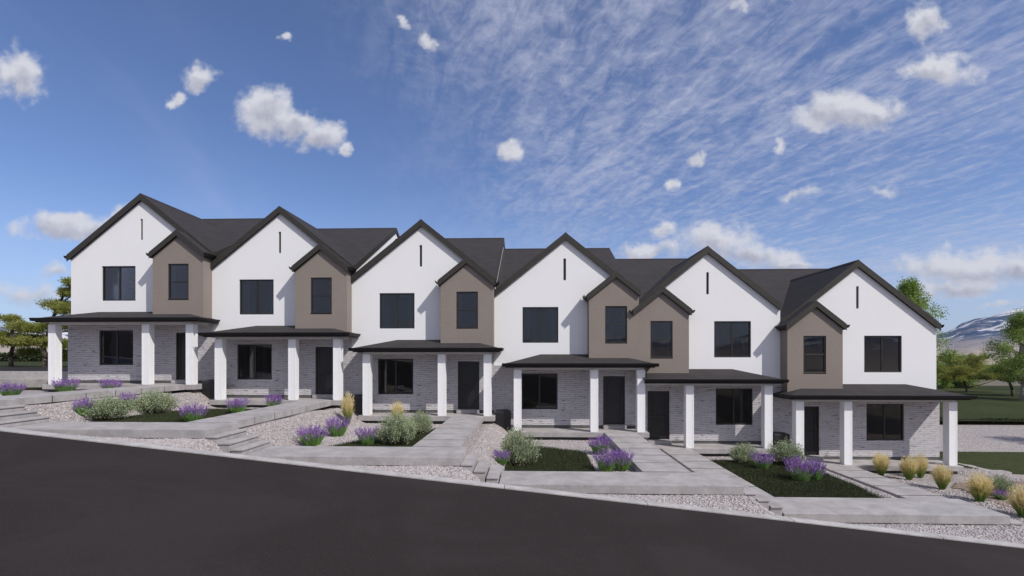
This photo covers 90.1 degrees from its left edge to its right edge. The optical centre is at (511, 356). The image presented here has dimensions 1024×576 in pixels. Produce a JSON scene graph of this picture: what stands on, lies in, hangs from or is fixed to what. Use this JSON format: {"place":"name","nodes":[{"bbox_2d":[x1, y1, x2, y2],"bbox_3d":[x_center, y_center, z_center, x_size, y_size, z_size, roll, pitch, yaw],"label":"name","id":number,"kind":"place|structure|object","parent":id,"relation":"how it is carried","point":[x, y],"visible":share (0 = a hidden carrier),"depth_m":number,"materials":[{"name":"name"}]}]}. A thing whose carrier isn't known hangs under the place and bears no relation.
{"place":"outdoors","nodes":[
{"label":"outdoors","id":0,"kind":"place"},
{"bbox_2d":[0,387,41,388],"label":"yard lawn","id":1,"kind":"structure","parent":0,"point":[29,387],"depth_m":23.96,"materials":[{"name":"green plant"}]},
{"bbox_2d":[0,371,67,389],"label":"retaining wall","id":2,"kind":"structure","parent":1,"relation":"on","point":[35,378],"depth_m":24.64,"materials":[{"name":"concrete"}]},
{"bbox_2d":[0,361,67,366],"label":"lawn","id":3,"kind":"structure","parent":0,"point":[26,364],"depth_m":47.70,"materials":[{"name":"green plant"}]},
{"bbox_2d":[0,313,45,366],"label":"pine tree","id":4,"kind":"object","parent":3,"relation":"on","point":[5,336],"visible":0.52,"depth_m":37.51,"materials":[{"name":"green plant"}]},
{"bbox_2d":[0,352,67,361],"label":"boundary hedge","id":5,"kind":"object","parent":3,"relation":"on","point":[4,357],"visible":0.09,"depth_m":79.65,"materials":[{"name":"plant"}]},
{"bbox_2d":[6,276,70,366],"bbox_3d":[-32.863,-2.355,36.044,5.761,6.789,3.190,0,0,2],"label":"pine tree","id":6,"kind":"object","parent":3,"relation":"on","point":[61,306],"visible":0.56,"depth_m":35.66,"materials":[{"name":"green plant"}]},
{"bbox_2d":[0,367,67,370],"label":"side road","id":7,"kind":"structure","parent":0,"point":[27,368],"depth_m":30.71,"materials":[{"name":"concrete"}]},
{"bbox_2d":[84,408,256,421],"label":"grass","id":8,"kind":"structure","parent":0,"point":[166,416],"depth_m":16.43,"materials":[{"name":"green plant"}]},
{"bbox_2d":[328,428,435,446],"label":"grass","id":9,"kind":"structure","parent":0,"point":[418,436],"depth_m":14.98,"materials":[{"name":"green plant"}]},
{"bbox_2d":[0,431,1023,575],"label":"road","id":10,"kind":"structure","parent":0,"point":[69,507],"depth_m":8.27,"materials":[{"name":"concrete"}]},
{"bbox_2d":[0,427,1023,547],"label":"kerb","id":11,"kind":"structure","parent":10,"relation":"on","point":[565,493],"depth_m":11.04,"materials":[{"name":"concrete"}]},
{"bbox_2d":[0,390,1023,543],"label":"gravel ground","id":12,"kind":"structure","parent":0,"point":[925,480],"depth_m":16.16,"materials":[{"name":"grey gravel"}]},
{"bbox_2d":[0,381,27,395],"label":"lavender","id":13,"kind":"object","parent":12,"relation":"on","point":[14,389],"visible":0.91,"depth_m":17.54,"materials":[{"name":"purple plant"}]},
{"bbox_2d":[0,405,49,427],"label":"steps","id":14,"kind":"structure","parent":12,"relation":"on","point":[14,415],"depth_m":13.40,"materials":[{"name":"concrete"}]},
{"bbox_2d":[50,377,81,391],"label":"lavender","id":15,"kind":"object","parent":12,"relation":"on","point":[59,386],"visible":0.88,"depth_m":19.30,"materials":[{"name":"purple plant"}]},
{"bbox_2d":[71,398,94,414],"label":"lavender","id":16,"kind":"object","parent":12,"relation":"on","point":[79,410],"visible":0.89,"depth_m":15.13,"materials":[{"name":"purple plant"}]},
{"bbox_2d":[0,385,184,405],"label":"walkway","id":17,"kind":"structure","parent":12,"relation":"on","point":[28,399],"depth_m":16.16,"materials":[{"name":"concrete"}]},
{"bbox_2d":[98,378,122,388],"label":"lavender","id":18,"kind":"object","parent":12,"relation":"on","point":[112,383],"visible":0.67,"depth_m":20.08,"materials":[{"name":"purple plant"}]},
{"bbox_2d":[118,391,137,407],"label":"lavender","id":19,"kind":"object","parent":12,"relation":"on","point":[125,396],"visible":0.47,"depth_m":16.93,"materials":[{"name":"purple plant"}]},
{"bbox_2d":[29,193,263,392],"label":"townhouse","id":20,"kind":"structure","parent":12,"relation":"on","point":[141,293],"depth_m":22.36,"materials":[{"name":"white paint"}]},
{"bbox_2d":[100,330,132,364],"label":"window","id":21,"kind":"structure","parent":20,"relation":"in","point":[108,338],"depth_m":22.44,"materials":[{"name":"black glass"}]},
{"bbox_2d":[103,266,134,300],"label":"window","id":22,"kind":"structure","parent":20,"relation":"in","point":[113,276],"depth_m":22.53,"materials":[{"name":"black glass"}]},
{"bbox_2d":[168,264,188,299],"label":"window","id":23,"kind":"structure","parent":20,"relation":"in","point":[173,281],"depth_m":21.77,"materials":[{"name":"black glass"}]},
{"bbox_2d":[178,334,185,378],"bbox_3d":[-14.170,-0.014,22.314,0.814,1.975,0.045,0,0,2],"label":"door","id":24,"kind":"structure","parent":20,"relation":"in","point":[181,337],"depth_m":22.30,"materials":[{"name":"metal"}]},
{"bbox_2d":[134,387,179,413],"bbox_3d":[-12.253,1.492,17.604,1.704,0.925,1.508,0,0,45],"label":"sage bush","id":25,"kind":"object","parent":12,"relation":"on","point":[155,403],"visible":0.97,"depth_m":17.43,"materials":[{"name":"green plant"}]},
{"bbox_2d":[9,400,331,437],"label":"walkway","id":26,"kind":"structure","parent":12,"relation":"on","point":[202,428],"depth_m":13.18,"materials":[{"name":"concrete"}]},
{"bbox_2d":[202,379,226,399],"bbox_3d":[-12.680,1.522,21.718,0.720,1.130,0.720,0,0,2],"label":"air conditioner","id":27,"kind":"object","parent":12,"relation":"on","point":[208,388],"visible":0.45,"depth_m":21.40,"materials":[{"name":"metal"}]},
{"bbox_2d":[206,429,270,454],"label":"steps","id":28,"kind":"structure","parent":12,"relation":"on","point":[237,441],"depth_m":12.79,"materials":[{"name":"concrete"}]},
{"bbox_2d":[263,393,282,406],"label":"lavender","id":29,"kind":"object","parent":12,"relation":"on","point":[275,402],"visible":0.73,"depth_m":19.85,"materials":[{"name":"purple plant"}]},
{"bbox_2d":[198,206,398,407],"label":"townhouse","id":30,"kind":"structure","parent":12,"relation":"on","point":[281,296],"depth_m":22.13,"materials":[{"name":"white paint"}]},
{"bbox_2d":[238,344,271,378],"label":"window","id":31,"kind":"structure","parent":30,"relation":"in","point":[239,345],"depth_m":22.18,"materials":[{"name":"black glass"}]},
{"bbox_2d":[240,279,273,314],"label":"window","id":32,"kind":"structure","parent":30,"relation":"in","point":[246,283],"depth_m":22.44,"materials":[{"name":"black glass"}]},
{"bbox_2d":[310,278,331,313],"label":"window","id":33,"kind":"structure","parent":30,"relation":"in","point":[314,281],"depth_m":21.70,"materials":[{"name":"black glass"}]},
{"bbox_2d":[317,348,332,393],"bbox_3d":[-8.010,0.607,22.092,0.814,1.975,0.045,0,0,2],"label":"door","id":34,"kind":"structure","parent":30,"relation":"in","point":[324,355],"depth_m":22.08,"materials":[{"name":"metal"}]},
{"bbox_2d":[295,423,330,445],"bbox_3d":[-5.833,2.265,15.008,0.978,0.658,1.016,0,0,43],"label":"lavender","id":35,"kind":"object","parent":12,"relation":"on","point":[309,439],"visible":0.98,"depth_m":14.87,"materials":[{"name":"purple plant"}]},
{"bbox_2d":[324,416,351,436],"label":"lavender","id":36,"kind":"object","parent":12,"relation":"on","point":[336,429],"visible":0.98,"depth_m":16.68,"materials":[{"name":"purple plant"}]},
{"bbox_2d":[340,391,354,422],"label":"feather grass","id":37,"kind":"object","parent":12,"relation":"on","point":[347,408],"depth_m":19.24,"materials":[{"name":"beige plant"}]},
{"bbox_2d":[348,394,362,415],"bbox_3d":[-6.514,2.143,21.495,0.720,1.130,0.720,0,0,2],"label":"air conditioner","id":38,"kind":"object","parent":12,"relation":"on","point":[358,405],"visible":0.43,"depth_m":21.18,"materials":[{"name":"metal"}]},
{"bbox_2d":[247,416,482,465],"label":"walkway","id":39,"kind":"structure","parent":12,"relation":"on","point":[445,443],"depth_m":12.91,"materials":[{"name":"concrete"}]},
{"bbox_2d":[390,399,403,420],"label":"feather grass","id":40,"kind":"object","parent":12,"relation":"on","point":[397,409],"depth_m":19.95,"materials":[{"name":"beige plant"}]},
{"bbox_2d":[348,219,504,423],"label":"townhouse","id":41,"kind":"structure","parent":12,"relation":"on","point":[422,308],"depth_m":21.91,"materials":[{"name":"white paint"}]},
{"bbox_2d":[378,359,412,393],"bbox_3d":[-4.986,0.834,21.990,1.524,1.524,0.090,0,0,2],"label":"window","id":42,"kind":"structure","parent":41,"relation":"in","point":[378,359],"depth_m":21.96,"materials":[{"name":"black glass"}]},
{"bbox_2d":[380,293,414,328],"bbox_3d":[-4.945,-1.924,22.149,1.524,1.894,0.230,0,0,2],"label":"window","id":43,"kind":"structure","parent":41,"relation":"in","point":[383,296],"depth_m":22.20,"materials":[{"name":"black glass"}]},
{"bbox_2d":[456,292,477,328],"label":"window","id":44,"kind":"structure","parent":41,"relation":"in","point":[459,309],"depth_m":21.50,"materials":[{"name":"black glass"}]},
{"bbox_2d":[459,363,477,408],"bbox_3d":[-1.851,1.229,21.842,0.814,1.975,0.100,0,0,2],"label":"door","id":45,"kind":"structure","parent":41,"relation":"in","point":[468,372],"depth_m":21.86,"materials":[{"name":"wood"}]},
{"bbox_2d":[461,454,501,483],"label":"steps","id":46,"kind":"structure","parent":12,"relation":"on","point":[482,472],"depth_m":12.44,"materials":[{"name":"concrete"}]},
{"bbox_2d":[492,449,510,464],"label":"lavender","id":47,"kind":"object","parent":12,"relation":"on","point":[501,458],"visible":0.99,"depth_m":14.34,"materials":[{"name":"purple plant"}]},
{"bbox_2d":[495,409,511,431],"bbox_3d":[-0.368,2.765,21.273,0.720,1.130,0.720,0,0,2],"label":"air conditioner","id":48,"kind":"object","parent":12,"relation":"on","point":[503,418],"visible":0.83,"depth_m":20.96,"materials":[{"name":"metal"}]},
{"bbox_2d":[67,434,1023,543],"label":"loose gravel","id":49,"kind":"structure","parent":12,"relation":"on","point":[955,530],"depth_m":11.53,"materials":[{"name":"grey gravel"}]},
{"bbox_2d":[504,446,596,471],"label":"turf","id":50,"kind":"structure","parent":12,"relation":"on","point":[557,461],"depth_m":15.18,"materials":[{"name":"plant"}]},
{"bbox_2d":[499,425,543,465],"bbox_3d":[0.227,2.570,15.150,1.420,1.272,1.257,0,0,-8],"label":"sage bush","id":51,"kind":"object","parent":50,"relation":"on","point":[519,451],"visible":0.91,"depth_m":14.91,"materials":[{"name":"green plant"}]},
{"bbox_2d":[494,232,658,439],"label":"townhouse","id":52,"kind":"structure","parent":12,"relation":"on","point":[569,364],"depth_m":21.68,"materials":[{"name":"white paint"}]},
{"bbox_2d":[522,373,557,408],"bbox_3d":[1.174,1.456,21.768,1.524,1.524,0.090,0,0,2],"label":"window","id":53,"kind":"structure","parent":52,"relation":"in","point":[539,374],"depth_m":21.72,"materials":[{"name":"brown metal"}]},
{"bbox_2d":[523,307,557,342],"bbox_3d":[1.215,-1.302,21.926,1.524,1.894,0.230,0,0,2],"label":"window","id":54,"kind":"structure","parent":52,"relation":"in","point":[526,310],"depth_m":21.98,"materials":[{"name":"black glass"}]},
{"bbox_2d":[604,377,623,423],"bbox_3d":[4.309,1.851,21.620,0.814,1.975,0.100,0,0,2],"label":"door","id":55,"kind":"structure","parent":52,"relation":"in","point":[613,386],"depth_m":21.63,"materials":[{"name":"wood"}]},
{"bbox_2d":[605,306,626,343],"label":"window","id":56,"kind":"structure","parent":52,"relation":"in","point":[623,324],"depth_m":21.27,"materials":[{"name":"black glass"}]},
{"bbox_2d":[588,435,612,454],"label":"lavender","id":57,"kind":"object","parent":12,"relation":"on","point":[599,446],"visible":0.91,"depth_m":16.76,"materials":[{"name":"purple plant"}]},
{"bbox_2d":[593,448,621,471],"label":"lavender","id":58,"kind":"object","parent":12,"relation":"on","point":[607,464],"visible":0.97,"depth_m":14.30,"materials":[{"name":"purple plant"}]},
{"bbox_2d":[499,433,743,494],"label":"walkway","id":59,"kind":"structure","parent":12,"relation":"on","point":[657,470],"depth_m":12.66,"materials":[{"name":"concrete"}]},
{"bbox_2d":[610,447,634,470],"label":"lavender","id":60,"kind":"object","parent":12,"relation":"on","point":[622,464],"visible":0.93,"depth_m":14.36,"materials":[{"name":"purple plant"}]},
{"bbox_2d":[616,246,788,456],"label":"townhouse","id":61,"kind":"structure","parent":12,"relation":"on","point":[709,332],"depth_m":21.44,"materials":[{"name":"white paint"}]},
{"bbox_2d":[649,392,667,438],"bbox_3d":[6.166,2.472,21.553,0.814,1.975,0.100,0,0,2],"label":"door","id":62,"kind":"structure","parent":61,"relation":"in","point":[658,401],"depth_m":21.56,"materials":[{"name":"wood"}]},
{"bbox_2d":[650,321,672,358],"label":"window","id":63,"kind":"structure","parent":61,"relation":"in","point":[668,339],"depth_m":21.21,"materials":[{"name":"black glass"}]},
{"bbox_2d":[714,321,749,356],"bbox_3d":[9.274,-0.680,21.635,1.524,1.894,0.230,0,0,2],"label":"window","id":64,"kind":"structure","parent":61,"relation":"in","point":[745,325],"depth_m":21.68,"materials":[{"name":"black glass"}]},
{"bbox_2d":[716,388,751,424],"bbox_3d":[9.303,2.078,21.474,1.524,1.524,0.090,0,0,2],"label":"window","id":65,"kind":"structure","parent":61,"relation":"in","point":[733,389],"depth_m":21.44,"materials":[{"name":"brown metal"}]},
{"bbox_2d":[734,480,783,515],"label":"steps","id":66,"kind":"structure","parent":12,"relation":"on","point":[769,504],"depth_m":11.91,"materials":[{"name":"concrete"}]},
{"bbox_2d":[773,431,789,455],"bbox_3d":[10.874,3.639,20.867,0.720,1.130,0.720,0,0,2],"label":"air conditioner","id":67,"kind":"object","parent":12,"relation":"on","point":[780,436],"visible":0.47,"depth_m":20.56,"materials":[{"name":"metal"}]},
{"bbox_2d":[710,459,887,497],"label":"turf","id":68,"kind":"structure","parent":12,"relation":"on","point":[794,482],"depth_m":15.24,"materials":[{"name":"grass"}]},
{"bbox_2d":[727,441,759,463],"bbox_3d":[8.333,3.431,18.450,1.175,0.816,1.107,0,0,35],"label":"sage bush","id":69,"kind":"object","parent":68,"relation":"on","point":[741,453],"visible":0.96,"depth_m":18.32,"materials":[{"name":"green plant"}]},
{"bbox_2d":[749,451,774,468],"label":"lavender","id":70,"kind":"object","parent":68,"relation":"on","point":[762,463],"visible":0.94,"depth_m":17.36,"materials":[{"name":"purple plant"}]},
{"bbox_2d":[766,436,807,464],"bbox_3d":[9.813,3.316,18.061,1.338,1.054,1.377,0,0,-13],"label":"sage bush","id":71,"kind":"object","parent":68,"relation":"on","point":[786,450],"visible":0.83,"depth_m":18.02,"materials":[{"name":"green plant"}]},
{"bbox_2d":[781,455,819,481],"bbox_3d":[8.883,3.423,15.810,0.998,0.823,0.961,0,0,-25],"label":"lavender","id":72,"kind":"object","parent":68,"relation":"on","point":[802,473],"visible":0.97,"depth_m":15.64,"materials":[{"name":"purple plant"}]},
{"bbox_2d":[803,457,826,480],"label":"lavender","id":73,"kind":"object","parent":68,"relation":"on","point":[818,474],"visible":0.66,"depth_m":15.77,"materials":[{"name":"purple plant"}]},
{"bbox_2d":[661,448,1009,524],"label":"walkway","id":74,"kind":"structure","parent":12,"relation":"on","point":[901,510],"depth_m":12.25,"materials":[{"name":"concrete"}]},
{"bbox_2d":[738,259,977,473],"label":"townhouse","id":75,"kind":"structure","parent":12,"relation":"on","point":[858,354],"depth_m":21.20,"materials":[{"name":"white paint"}]},
{"bbox_2d":[804,407,816,454],"bbox_3d":[12.327,3.094,21.358,0.814,1.975,0.045,0,0,2],"label":"door","id":76,"kind":"structure","parent":75,"relation":"in","point":[810,413],"depth_m":21.34,"materials":[{"name":"metal"}]},
{"bbox_2d":[803,336,825,373],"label":"window","id":77,"kind":"structure","parent":75,"relation":"in","point":[819,354],"depth_m":20.83,"materials":[{"name":"black glass"}]},
{"bbox_2d":[864,336,900,371],"bbox_3d":[15.431,-0.123,21.343,1.524,1.524,0.090,0,0,2],"label":"window","id":78,"kind":"structure","parent":75,"relation":"in","point":[899,337],"depth_m":21.31,"materials":[{"name":"black glass"}]},
{"bbox_2d":[866,404,902,439],"bbox_3d":[15.463,2.700,21.252,1.524,1.524,0.090,0,0,2],"label":"window","id":79,"kind":"structure","parent":75,"relation":"in","point":[866,404],"depth_m":21.22,"materials":[{"name":"black glass"}]},
{"bbox_2d":[869,452,890,475],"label":"feather grass","id":80,"kind":"object","parent":12,"relation":"on","point":[881,465],"depth_m":19.61,"materials":[{"name":"beige plant"}]},
{"bbox_2d":[820,465,948,498],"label":"walkway","id":81,"kind":"structure","parent":12,"relation":"on","point":[894,488],"depth_m":17.32,"materials":[{"name":"concrete"}]},
{"bbox_2d":[961,470,997,501],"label":"feather grass","id":82,"kind":"object","parent":12,"relation":"on","point":[980,490],"depth_m":15.68,"materials":[{"name":"beige plant"}]},
{"bbox_2d":[1003,483,1023,516],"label":"feather grass","id":83,"kind":"object","parent":12,"relation":"on","point":[1017,504],"depth_m":14.31,"materials":[{"name":"beige plant"}]},
{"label":"turf","id":84,"kind":"structure","parent":12,"relation":"on","visible":0},
{"bbox_2d":[81,390,138,421],"bbox_3d":[-12.535,1.491,15.674,1.597,0.937,1.552,0,0,2],"label":"sage bush","id":85,"kind":"object","parent":84,"relation":"on","point":[106,410],"visible":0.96,"depth_m":15.48,"materials":[{"name":"green plant"}]},
{"bbox_2d":[178,401,208,421],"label":"lavender","id":86,"kind":"object","parent":84,"relation":"on","point":[192,414],"visible":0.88,"depth_m":15.20,"materials":[{"name":"purple plant"}]},
{"bbox_2d":[225,397,250,412],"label":"lavender","id":87,"kind":"object","parent":84,"relation":"on","point":[238,406],"visible":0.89,"depth_m":17.42,"materials":[{"name":"purple plant"}]},
{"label":"turf","id":88,"kind":"structure","parent":12,"relation":"on","visible":0},
{"bbox_2d":[354,425,380,444],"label":"lavender","id":89,"kind":"object","parent":88,"relation":"on","point":[365,438],"visible":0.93,"depth_m":14.83,"materials":[{"name":"purple plant"}]},
{"bbox_2d":[373,410,418,444],"bbox_3d":[-3.424,2.054,15.018,1.309,1.076,1.389,0,0,-3],"label":"sage bush","id":90,"kind":"object","parent":88,"relation":"on","point":[398,431],"visible":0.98,"depth_m":14.85,"materials":[{"name":"green plant"}]},
{"bbox_2d":[410,408,432,433],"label":"sage bush","id":91,"kind":"object","parent":88,"relation":"on","point":[423,421],"visible":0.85,"depth_m":16.87,"materials":[{"name":"green plant"}]},
{"bbox_2d":[0,308,1023,364],"bbox_3d":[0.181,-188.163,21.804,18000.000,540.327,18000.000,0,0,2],"label":"hills","id":92,"kind":"structure","parent":0,"point":[967,337],"depth_m":3624.72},
{"bbox_2d":[0,0,1023,333],"label":"sky","id":93,"kind":"structure","parent":0,"point":[886,135],"materials":[{"name":"blue"}]},
{"bbox_2d":[897,454,920,479],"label":"feather grass","id":94,"kind":"object","parent":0,"point":[909,467],"depth_m":18.88,"materials":[{"name":"beige plant"}]},
{"bbox_2d":[913,452,929,477],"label":"feather grass","id":95,"kind":"object","parent":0,"point":[922,471],"depth_m":19.29,"materials":[{"name":"beige plant"}]},
{"bbox_2d":[930,463,955,488],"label":"feather grass","id":96,"kind":"object","parent":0,"point":[940,476],"depth_m":17.20,"materials":[{"name":"beige plant"}]},
{"bbox_2d":[875,468,1023,522],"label":"loose gravel","id":97,"kind":"structure","parent":0,"point":[949,494],"depth_m":16.60,"materials":[{"name":"grey gravel"}]},
{"bbox_2d":[936,385,1023,420],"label":"lawn","id":98,"kind":"structure","parent":0,"point":[993,402],"depth_m":47.27,"materials":[{"name":"green plant"}]},
{"bbox_2d":[896,276,959,381],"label":"leafy tree","id":99,"kind":"object","parent":98,"relation":"on","point":[909,288],"visible":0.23,"depth_m":48.64,"materials":[{"name":"green plant"}]},
{"bbox_2d":[936,357,954,388],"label":"leafy tree","id":100,"kind":"object","parent":98,"relation":"on","point":[942,383],"visible":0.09,"depth_m":70.48,"materials":[{"name":"green plant"}]},
{"bbox_2d":[939,353,986,387],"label":"leafy tree","id":101,"kind":"object","parent":98,"relation":"on","point":[970,381],"visible":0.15,"depth_m":72.55,"materials":[{"name":"green plant"}]},
{"bbox_2d":[936,352,1003,392],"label":"leafy tree","id":102,"kind":"object","parent":98,"relation":"on","point":[964,369],"visible":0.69,"depth_m":62.45,"materials":[{"name":"green plant"}]},
{"bbox_2d":[940,417,1023,424],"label":"hedge","id":103,"kind":"object","parent":98,"relation":"on","point":[1019,421],"visible":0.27,"depth_m":35.28,"materials":[{"name":"plant"}]},
{"bbox_2d":[971,360,1023,395],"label":"leafy tree","id":104,"kind":"object","parent":98,"relation":"on","point":[987,375],"visible":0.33,"depth_m":57.24,"materials":[{"name":"green plant"}]},
{"bbox_2d":[980,308,1023,399],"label":"leafy tree","id":105,"kind":"object","parent":98,"relation":"on","point":[1014,364],"visible":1,"depth_m":51.97,"materials":[{"name":"green plant"}]},
{"bbox_2d":[939,452,1023,473],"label":"lawn","id":106,"kind":"structure","parent":0,"point":[1013,462],"depth_m":23.08,"materials":[{"name":"green plant"}]},
{"bbox_2d":[940,424,1023,451],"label":"gravel road","id":107,"kind":"structure","parent":0,"point":[990,438],"depth_m":29.22,"materials":[{"name":"grey gravel"}]},
{"bbox_2d":[941,459,1023,478],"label":"gravel ground","id":108,"kind":"structure","parent":0,"point":[1008,473],"depth_m":20.77,"materials":[{"name":"grey gravel"}]},
{"bbox_2d":[951,481,1023,506],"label":"gravel bed","id":109,"kind":"object","parent":108,"relation":"on","point":[988,497],"visible":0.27,"depth_m":17.19,"materials":[{"name":"gravel"}]},
{"bbox_2d":[983,473,1016,493],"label":"sage bush","id":110,"kind":"object","parent":109,"relation":"on","point":[1001,482],"visible":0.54,"depth_m":16.29,"materials":[{"name":"green plant"}]},
{"bbox_2d":[992,489,1008,499],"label":"lavender","id":111,"kind":"object","parent":109,"relation":"on","point":[999,496],"visible":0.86,"depth_m":15.91,"materials":[{"name":"purple plant"}]},
{"bbox_2d":[966,379,1020,385],"bbox_3d":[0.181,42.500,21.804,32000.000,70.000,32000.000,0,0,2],"label":"valley ground","id":112,"kind":"structure","parent":0,"point":[997,383],"depth_m":1494.46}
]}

